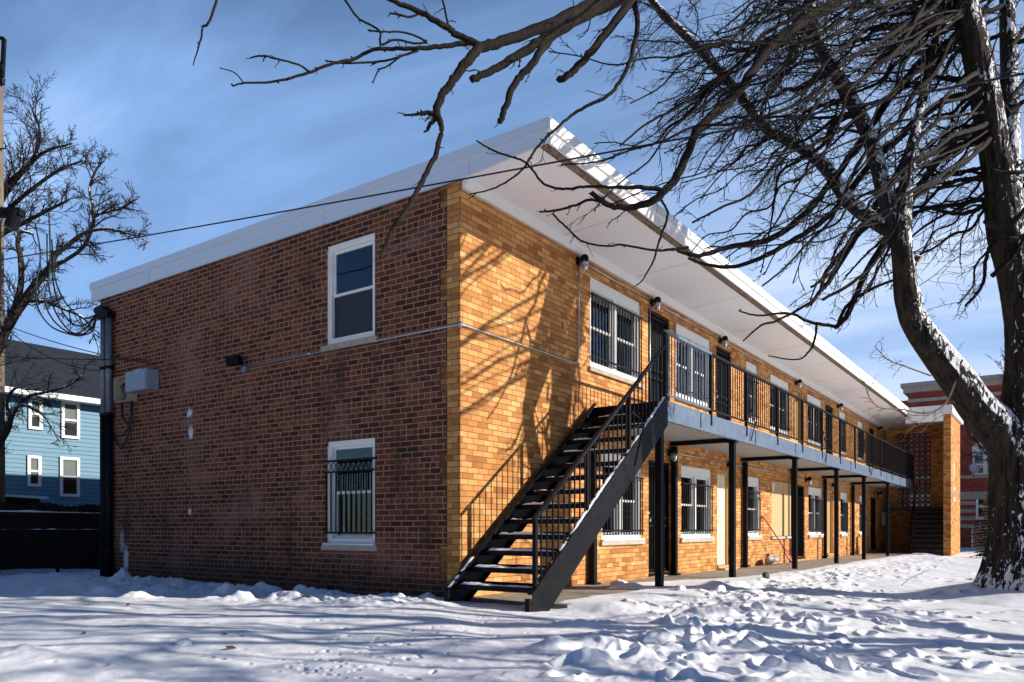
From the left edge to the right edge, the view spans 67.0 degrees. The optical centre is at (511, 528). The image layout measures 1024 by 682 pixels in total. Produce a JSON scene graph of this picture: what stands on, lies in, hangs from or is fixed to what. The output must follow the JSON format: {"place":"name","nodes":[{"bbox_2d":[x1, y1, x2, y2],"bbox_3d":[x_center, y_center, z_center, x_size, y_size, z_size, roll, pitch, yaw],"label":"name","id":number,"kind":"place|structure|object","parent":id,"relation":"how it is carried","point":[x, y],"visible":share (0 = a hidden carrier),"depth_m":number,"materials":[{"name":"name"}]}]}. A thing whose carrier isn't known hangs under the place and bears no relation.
{"place":"outdoors","nodes":[
{"label":"outdoors","id":0,"kind":"place"},
{"bbox_2d":[0,547,1023,681],"bbox_3d":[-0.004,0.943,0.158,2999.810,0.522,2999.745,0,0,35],"label":"snow ground","id":1,"kind":"structure","parent":0,"point":[941,619],"depth_m":7.04,"materials":[{"name":"white snow"}]},
{"bbox_2d":[0,36,24,502],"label":"utility pole","id":2,"kind":"object","parent":1,"relation":"on","point":[12,214],"visible":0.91,"depth_m":17.15,"materials":[{"name":"brown wood"}]},
{"bbox_2d":[0,323,121,371],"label":"overhead wire","id":3,"kind":"object","parent":2,"relation":"attached to","point":[59,361],"visible":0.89,"depth_m":15.86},
{"bbox_2d":[14,328,153,364],"bbox_3d":[-9.169,-3.881,15.785,6.333,1.791,0.019,0,0,33],"label":"overhead wire","id":4,"kind":"object","parent":2,"relation":"attached to","point":[81,349],"visible":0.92,"depth_m":15.49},
{"bbox_2d":[5,494,48,505],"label":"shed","id":5,"kind":"structure","parent":1,"relation":"on","point":[17,500],"depth_m":17.99,"materials":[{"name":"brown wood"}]},
{"bbox_2d":[0,356,94,456],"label":"bare tree","id":6,"kind":"object","parent":1,"relation":"on","point":[7,426],"visible":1,"depth_m":15.58,"materials":[{"name":"brown plant"}]},
{"bbox_2d":[0,502,99,569],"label":"wooden fence","id":7,"kind":"object","parent":1,"relation":"on","point":[43,515],"visible":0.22,"depth_m":17.14,"materials":[{"name":"brown wood"}]},
{"bbox_2d":[0,527,99,575],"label":"chain link fence","id":8,"kind":"object","parent":1,"relation":"on","point":[57,548],"visible":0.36,"depth_m":15.94,"materials":[{"name":"black metal"}]},
{"bbox_2d":[5,340,99,506],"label":"blue house","id":9,"kind":"structure","parent":1,"relation":"on","point":[37,463],"depth_m":21.30,"materials":[{"name":"blue wood"}]},
{"bbox_2d":[27,455,41,486],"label":"window","id":10,"kind":"structure","parent":9,"relation":"in","point":[34,463],"depth_m":20.61,"materials":[{"name":"white glass"}]},
{"bbox_2d":[28,398,42,429],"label":"window","id":11,"kind":"structure","parent":9,"relation":"in","point":[36,425],"depth_m":20.61,"materials":[{"name":"white glass"}]},
{"bbox_2d":[60,456,79,496],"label":"window","id":12,"kind":"structure","parent":9,"relation":"in","point":[69,466],"depth_m":21.34,"materials":[{"name":"white glass"}]},
{"bbox_2d":[61,401,79,438],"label":"window","id":13,"kind":"structure","parent":9,"relation":"in","point":[71,414],"depth_m":21.36,"materials":[{"name":"white glass"}]},
{"bbox_2d":[3,70,106,263],"bbox_3d":[-12.359,-4.803,18.771,5.028,12.000,2.389,0,0,5],"label":"bare tree","id":14,"kind":"object","parent":1,"relation":"on","point":[11,183],"visible":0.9,"depth_m":18.44,"materials":[{"name":"brown plant"}]},
{"bbox_2d":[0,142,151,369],"bbox_3d":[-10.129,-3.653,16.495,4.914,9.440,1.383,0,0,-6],"label":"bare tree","id":15,"kind":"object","parent":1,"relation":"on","point":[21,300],"visible":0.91,"depth_m":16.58,"materials":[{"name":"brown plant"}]},
{"bbox_2d":[175,638,191,645],"bbox_3d":[-2.571,0.895,6.064,0.093,0.073,0.138,0,0,35],"label":"snowball","id":16,"kind":"object","parent":1,"relation":"on","point":[183,641],"visible":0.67,"depth_m":6.03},
{"bbox_2d":[89,116,962,597],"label":"apartment building","id":17,"kind":"structure","parent":1,"relation":"on","point":[413,464],"depth_m":12.39,"materials":[{"name":"brown brick"}]},
{"bbox_2d":[34,223,96,335],"bbox_3d":[-9.257,-5.208,15.796,2.671,2.735,0.270,0,0,35],"label":"service cable","id":18,"kind":"object","parent":17,"relation":"attached to","point":[92,330],"visible":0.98,"depth_m":16.06,"materials":[{"name":"black rubber"}]},
{"bbox_2d":[44,213,94,334],"bbox_3d":[-9.127,-5.337,15.794,2.428,2.933,0.276,0,0,40],"label":"service cable","id":19,"kind":"object","parent":17,"relation":"attached to","point":[48,281],"visible":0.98,"depth_m":16.27,"materials":[{"name":"black rubber"}]},
{"bbox_2d":[46,234,93,333],"bbox_3d":[-9.122,-5.124,15.847,2.436,2.442,0.158,0,0,39],"label":"service cable","id":20,"kind":"object","parent":17,"relation":"attached to","point":[88,325],"visible":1,"depth_m":16.15,"materials":[{"name":"black rubber"}]},
{"bbox_2d":[51,250,94,326],"bbox_3d":[-9.056,-5.022,15.859,2.364,1.958,0.120,0,0,41],"label":"service cable","id":21,"kind":"object","parent":17,"relation":"attached to","point":[59,303],"visible":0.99,"depth_m":16.11,"materials":[{"name":"black rubber"}]},
{"bbox_2d":[0,356,146,359],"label":"overhead wire","id":22,"kind":"object","parent":17,"relation":"attached to","point":[75,359],"visible":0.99,"depth_m":15.27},
{"bbox_2d":[51,239,96,319],"bbox_3d":[-9.024,-5.184,15.867,2.403,2.093,0.105,0,0,41],"label":"service cable","id":23,"kind":"object","parent":17,"relation":"attached to","point":[70,308],"visible":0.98,"depth_m":16.22,"materials":[{"name":"black rubber"}]},
{"bbox_2d":[93,305,114,576],"bbox_3d":[-7.891,-1.661,14.970,0.532,5.322,0.160,0,0,35],"label":"service riser","id":24,"kind":"object","parent":17,"relation":"attached to","point":[105,315],"visible":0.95,"depth_m":14.86,"materials":[{"name":"black metal"}]},
{"bbox_2d":[114,376,136,403],"bbox_3d":[-7.242,-2.606,14.498,0.482,0.509,0.197,0,0,35],"label":"utility box","id":25,"kind":"object","parent":17,"relation":"attached to","point":[122,395],"visible":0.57,"depth_m":14.57,"materials":[{"name":"beige metal"}]},
{"bbox_2d":[113,401,132,449],"bbox_3d":[-7.369,-1.937,14.615,0.742,0.876,0.089,0,0,35],"label":"cable","id":26,"kind":"object","parent":25,"relation":"hanging from","point":[130,420],"visible":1,"depth_m":14.53,"materials":[{"name":"black rubber"}]},
{"bbox_2d":[125,368,158,393],"bbox_3d":[-6.767,-2.721,14.126,0.704,0.417,0.260,0,0,35],"label":"utility box","id":27,"kind":"object","parent":17,"relation":"attached to","point":[140,381],"visible":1,"depth_m":13.98,"materials":[{"name":"grey metal"}]},
{"bbox_2d":[125,369,145,390],"bbox_3d":[-6.836,-2.694,14.028,0.674,0.333,0.021,0,0,35],"label":"door","id":28,"kind":"structure","parent":27,"relation":"in","point":[134,380],"depth_m":14.02,"materials":[{"name":"grey metal"}]},
{"bbox_2d":[225,355,248,372],"bbox_3d":[-4.446,-2.662,12.513,0.360,0.273,0.176,0,0,9],"label":"floodlight","id":29,"kind":"object","parent":17,"relation":"attached to","point":[233,360],"visible":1,"depth_m":12.45,"materials":[{"name":"black metal"}]},
{"bbox_2d":[321,233,378,350],"bbox_3d":[-2.300,-3.400,11.212,1.139,1.551,0.224,0,0,35],"label":"window","id":30,"kind":"structure","parent":17,"relation":"in","point":[351,264],"depth_m":11.26,"materials":[{"name":"white paint"}]},
{"bbox_2d":[321,438,378,550],"bbox_3d":[-2.314,-0.485,11.192,1.139,1.601,0.195,0,0,35],"label":"window","id":31,"kind":"structure","parent":17,"relation":"in","point":[351,463],"depth_m":11.21,"materials":[{"name":"white paint"}]},
{"bbox_2d":[246,265,579,366],"bbox_3d":[-1.620,-3.425,12.457,4.514,1.650,3.051,0,0,35],"label":"conduit","id":32,"kind":"object","parent":17,"relation":"attached to","point":[460,324],"visible":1,"depth_m":11.31,"materials":[{"name":"grey metal"}]},
{"bbox_2d":[576,254,588,270],"bbox_3d":[1.134,-4.246,12.366,0.195,0.267,0.132,0,0,35],"label":"wall lamp","id":33,"kind":"object","parent":17,"relation":"attached to","point":[584,258],"visible":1,"depth_m":12.33,"materials":[{"name":"black metal"}]},
{"bbox_2d":[588,277,643,388],"bbox_3d":[1.781,-3.385,13.561,0.224,1.581,2.026,0,0,35],"label":"window","id":34,"kind":"structure","parent":17,"relation":"in","point":[615,317],"depth_m":13.50,"materials":[{"name":"white paint"}]},
{"bbox_2d":[600,454,645,545],"bbox_3d":[1.912,-0.510,13.739,0.234,1.591,1.679,0,0,35],"label":"window","id":35,"kind":"structure","parent":17,"relation":"in","point":[623,526],"depth_m":13.85,"materials":[{"name":"white paint"}]},
{"bbox_2d":[650,296,660,310],"bbox_3d":[2.722,-4.246,14.617,0.195,0.267,0.132,0,0,35],"label":"wall lamp","id":36,"kind":"object","parent":17,"relation":"attached to","point":[655,300],"visible":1,"depth_m":14.57,"materials":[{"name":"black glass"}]},
{"bbox_2d":[648,309,667,401],"bbox_3d":[2.776,-3.050,15.021,0.240,2.211,0.997,0,0,35],"label":"door","id":37,"kind":"structure","parent":17,"relation":"in","point":[659,323],"depth_m":15.03,"materials":[{"name":"black metal"}]},
{"bbox_2d":[649,460,670,575],"bbox_3d":[2.791,-0.201,15.041,0.240,2.191,1.000,0,0,35],"label":"door","id":38,"kind":"structure","parent":17,"relation":"in","point":[651,463],"depth_m":15.03,"materials":[{"name":"black metal"}]},
{"bbox_2d":[667,448,677,461],"bbox_3d":[3.175,-1.456,15.260,0.195,0.267,0.132,0,0,35],"label":"wall lamp","id":39,"kind":"object","parent":17,"relation":"attached to","point":[674,451],"visible":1,"depth_m":15.22,"materials":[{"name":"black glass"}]},
{"bbox_2d":[675,323,709,410],"bbox_3d":[3.813,-3.385,16.443,0.224,1.581,2.022,0,0,35],"label":"window","id":40,"kind":"structure","parent":17,"relation":"in","point":[681,331],"depth_m":16.34,"materials":[{"name":"white glass"}]},
{"bbox_2d":[680,465,714,542],"bbox_3d":[3.922,-0.510,16.555,0.195,1.591,1.843,0,0,35],"label":"window","id":41,"kind":"structure","parent":17,"relation":"in","point":[696,486],"depth_m":16.52,"materials":[{"name":"white paint"}]},
{"bbox_2d":[564,425,875,492],"bbox_3d":[8.216,-1.560,22.542,0.022,0.101,25.664,0,0,35],"label":"conduit","id":42,"kind":"object","parent":17,"relation":"attached to","point":[727,463],"visible":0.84,"depth_m":17.91,"materials":[{"name":"grey metal"}]},
{"bbox_2d":[716,346,729,420],"bbox_3d":[4.823,-3.050,17.923,0.240,2.211,0.970,0,0,35],"label":"door","id":43,"kind":"structure","parent":17,"relation":"in","point":[720,352],"depth_m":18.07,"materials":[{"name":"black metal"}]},
{"bbox_2d":[719,336,727,346],"bbox_3d":[4.812,-4.246,17.580,0.195,0.267,0.132,0,0,35],"label":"wall lamp","id":44,"kind":"object","parent":17,"relation":"attached to","point":[724,339],"visible":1,"depth_m":17.54,"materials":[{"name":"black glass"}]},
{"bbox_2d":[717,472,737,569],"bbox_3d":[4.870,-0.173,17.842,0.410,2.246,0.866,0,0,35],"label":"door","id":45,"kind":"structure","parent":17,"relation":"in","point":[722,478],"depth_m":17.98,"materials":[{"name":"paint"}]},
{"bbox_2d":[583,262,877,427],"bbox_3d":[8.393,-3.210,22.793,0.022,2.220,25.289,0,0,35],"label":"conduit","id":46,"kind":"object","parent":17,"relation":"attached to","point":[701,329],"visible":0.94,"depth_m":15.38,"materials":[{"name":"grey metal"}]},
{"bbox_2d":[746,361,759,427],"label":"window","id":47,"kind":"structure","parent":17,"relation":"in","point":[750,367],"depth_m":19.48,"materials":[{"name":"white glass"}]},
{"bbox_2d":[748,477,761,539],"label":"window","id":48,"kind":"structure","parent":17,"relation":"in","point":[754,500],"depth_m":19.71,"materials":[{"name":"white paint"}]},
{"bbox_2d":[770,374,790,438],"bbox_3d":[7.398,-3.385,21.525,0.224,1.581,1.902,0,0,35],"label":"window","id":49,"kind":"structure","parent":17,"relation":"in","point":[774,380],"depth_m":21.53,"materials":[{"name":"glass"}]},
{"bbox_2d":[771,481,791,538],"bbox_3d":[7.544,-0.515,21.667,0.150,1.590,2.123,0,0,35],"label":"boarded window","id":50,"kind":"structure","parent":17,"relation":"in","point":[781,491],"depth_m":21.70,"materials":[{"name":"wood"}]},
{"bbox_2d":[795,388,800,443],"bbox_3d":[8.451,-3.050,23.066,0.240,2.211,0.804,0,0,35],"label":"door","id":51,"kind":"structure","parent":17,"relation":"in","point":[797,392],"depth_m":23.28,"materials":[{"name":"paint"}]},
{"bbox_2d":[795,379,801,387],"bbox_3d":[8.404,-4.246,22.672,0.195,0.267,0.132,0,0,35],"label":"wall lamp","id":52,"kind":"object","parent":17,"relation":"attached to","point":[798,382],"visible":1,"depth_m":22.64,"materials":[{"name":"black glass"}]},
{"bbox_2d":[798,485,805,558],"bbox_3d":[8.611,-0.201,23.293,0.240,2.191,0.790,0,0,35],"label":"door","id":53,"kind":"structure","parent":17,"relation":"in","point":[800,488],"depth_m":23.35,"materials":[{"name":"black metal"}]},
{"bbox_2d":[805,477,811,484],"bbox_3d":[9.048,-1.456,23.585,0.195,0.267,0.132,0,0,35],"label":"wall lamp","id":54,"kind":"object","parent":17,"relation":"attached to","point":[808,479],"visible":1,"depth_m":23.55,"materials":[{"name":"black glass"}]},
{"bbox_2d":[807,394,823,448],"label":"window","id":55,"kind":"structure","parent":17,"relation":"in","point":[810,399],"depth_m":24.30,"materials":[{"name":"white paint"}]},
{"bbox_2d":[808,487,823,537],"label":"window","id":56,"kind":"structure","parent":17,"relation":"in","point":[816,504],"depth_m":24.71,"materials":[{"name":"white paint"}]},
{"bbox_2d":[826,405,831,453],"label":"door","id":57,"kind":"structure","parent":17,"relation":"in","point":[829,409],"depth_m":26.30,"materials":[{"name":"black metal"}]},
{"bbox_2d":[827,490,833,554],"bbox_3d":[10.727,-0.201,26.292,0.240,2.191,0.859,0,0,35],"label":"door","id":58,"kind":"structure","parent":17,"relation":"in","point":[829,493],"depth_m":26.56,"materials":[{"name":"paint"}]},
{"bbox_2d":[837,403,842,410],"bbox_3d":[11.472,-4.246,27.020,0.195,0.267,0.132,0,0,35],"label":"wall lamp","id":59,"kind":"object","parent":17,"relation":"attached to","point":[840,405],"visible":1,"depth_m":26.98,"materials":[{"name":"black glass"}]},
{"bbox_2d":[839,411,844,456],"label":"window","id":60,"kind":"structure","parent":17,"relation":"in","point":[841,415],"depth_m":27.73,"materials":[{"name":"white paint"}]},
{"bbox_2d":[840,492,848,536],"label":"window","id":61,"kind":"structure","parent":17,"relation":"in","point":[844,505],"depth_m":27.90,"materials":[{"name":"white paint"}]},
{"bbox_2d":[858,421,862,462],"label":"window","id":62,"kind":"structure","parent":17,"relation":"in","point":[859,423],"depth_m":30.38,"materials":[{"name":"white paint"}]},
{"bbox_2d":[859,495,861,535],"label":"window","id":63,"kind":"structure","parent":17,"relation":"in","point":[860,497],"depth_m":30.23,"materials":[{"name":"white paint"}]},
{"bbox_2d":[869,428,872,466],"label":"door","id":64,"kind":"structure","parent":17,"relation":"in","point":[870,430],"depth_m":32.32,"materials":[{"name":"black metal"}]},
{"bbox_2d":[871,498,876,549],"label":"door","id":65,"kind":"structure","parent":17,"relation":"in","point":[872,499],"depth_m":32.56,"materials":[{"name":"black metal"}]},
{"bbox_2d":[882,512,885,524],"bbox_3d":[16.495,-0.435,34.285,0.027,0.570,0.600,0,0,35],"label":"notice board","id":66,"kind":"object","parent":17,"relation":"attached to","point":[883,518],"visible":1,"depth_m":34.10,"materials":[{"name":"metal"}]},
{"bbox_2d":[193,0,1023,591],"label":"bare tree","id":67,"kind":"object","parent":1,"relation":"on","point":[991,138],"visible":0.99,"depth_m":10.76,"materials":[{"name":"brown plant"}]},
{"bbox_2d":[0,73,1023,260],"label":"overhead wire","id":68,"kind":"object","parent":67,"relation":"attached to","point":[888,99],"visible":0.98,"depth_m":8.36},
{"bbox_2d":[643,631,675,643],"bbox_3d":[1.214,0.930,6.386,0.252,0.168,0.260,0,0,35],"label":"snow chunk","id":69,"kind":"object","parent":1,"relation":"on","point":[659,637],"visible":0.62,"depth_m":6.32,"materials":[{"name":"white snow"}]},
{"bbox_2d":[675,585,685,589],"bbox_3d":[2.426,0.880,11.158,0.169,0.136,0.188,0,0,35],"label":"snow chunk","id":70,"kind":"object","parent":1,"relation":"on","point":[679,587],"visible":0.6,"depth_m":11.10,"materials":[{"name":"white snow"}]},
{"bbox_2d":[470,551,911,607],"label":"walkway","id":71,"kind":"structure","parent":1,"relation":"on","point":[574,592],"depth_m":14.65,"materials":[{"name":"concrete"}]},
{"bbox_2d":[444,344,667,611],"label":"steel staircase","id":72,"kind":"structure","parent":71,"relation":"on","point":[548,584],"depth_m":10.29,"materials":[{"name":"black metal"}]},
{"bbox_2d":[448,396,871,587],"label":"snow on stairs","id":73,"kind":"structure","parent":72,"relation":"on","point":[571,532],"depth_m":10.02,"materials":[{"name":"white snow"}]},
{"bbox_2d":[610,579,627,586],"bbox_3d":[1.671,0.897,12.223,0.262,0.198,0.404,0,0,35],"label":"snow chunk","id":74,"kind":"object","parent":71,"relation":"on","point":[615,582],"visible":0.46,"depth_m":12.12,"materials":[{"name":"white snow"}]},
{"bbox_2d":[766,555,779,563],"bbox_3d":[6.682,0.798,19.927,0.271,0.260,0.742,0,0,35],"label":"plastic bag","id":75,"kind":"object","parent":71,"relation":"on","point":[771,559],"visible":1,"depth_m":19.78,"materials":[{"name":"white plastic"}]},
{"bbox_2d":[762,516,791,562],"bbox_3d":[7.056,0.310,20.318,1.148,1.271,0.372,0,0,-33],"label":"snow shovel","id":76,"kind":"object","parent":71,"relation":"on","point":[787,554],"visible":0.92,"depth_m":20.32,"materials":[{"name":"red plastic"}]},
{"bbox_2d":[715,585,725,591],"bbox_3d":[3.003,0.892,11.168,0.177,0.162,0.265,0,0,35],"label":"snow chunk","id":77,"kind":"object","parent":1,"relation":"on","point":[718,588],"visible":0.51,"depth_m":11.09,"materials":[{"name":"white snow"}]},
{"bbox_2d":[762,572,769,578],"bbox_3d":[4.569,0.868,13.922,0.114,0.179,0.234,0,0,35],"label":"stone","id":78,"kind":"object","parent":1,"relation":"on","point":[766,575],"visible":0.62,"depth_m":13.87,"materials":[{"name":"grey stone"}]},
{"bbox_2d":[899,374,1003,547],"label":"brick building","id":79,"kind":"structure","parent":1,"relation":"on","point":[973,491],"depth_m":45.69,"materials":[{"name":"brick"}]},
{"bbox_2d":[969,464,978,476],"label":"satellite dish","id":80,"kind":"object","parent":79,"relation":"attached to","point":[973,468],"visible":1,"depth_m":44.99,"materials":[{"name":"grey metal"}]},
{"bbox_2d":[972,442,988,474],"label":"window","id":81,"kind":"structure","parent":79,"relation":"in","point":[983,466],"depth_m":45.35,"materials":[{"name":"white glass"}]},
{"bbox_2d":[976,499,986,518],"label":"window","id":82,"kind":"structure","parent":79,"relation":"in","point":[979,505],"depth_m":45.21,"materials":[{"name":"white glass"}]},
{"bbox_2d":[937,374,988,461],"bbox_3d":[25.240,-4.224,37.391,8.014,11.167,6.679,0,0,35],"label":"bare tree","id":83,"kind":"object","parent":1,"relation":"on","point":[965,439],"visible":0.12,"depth_m":38.07,"materials":[{"name":"brown plant"}]},
{"bbox_2d":[965,489,987,557],"bbox_3d":[18.085,-0.317,28.918,2.114,3.234,2.108,0,0,35],"label":"evergreen shrub","id":84,"kind":"object","parent":1,"relation":"on","point":[983,538],"visible":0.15,"depth_m":29.18,"materials":[{"name":"green plant"}]},
{"bbox_2d":[949,345,1003,463],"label":"bare tree","id":85,"kind":"object","parent":1,"relation":"on","point":[983,450],"visible":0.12,"depth_m":43.52,"materials":[{"name":"brown plant"}]},
{"bbox_2d":[972,526,984,550],"bbox_3d":[25.151,0.645,35.827,6.656,1.510,0.056,0,0,35],"label":"chain link fence","id":86,"kind":"object","parent":1,"relation":"on","point":[974,539],"visible":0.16,"depth_m":37.70,"materials":[{"name":"grey metal"}]},
{"bbox_2d":[0,0,1023,400],"label":"sky","id":87,"kind":"structure","parent":0,"point":[196,148],"materials":[{"name":"blue"}]}
]}

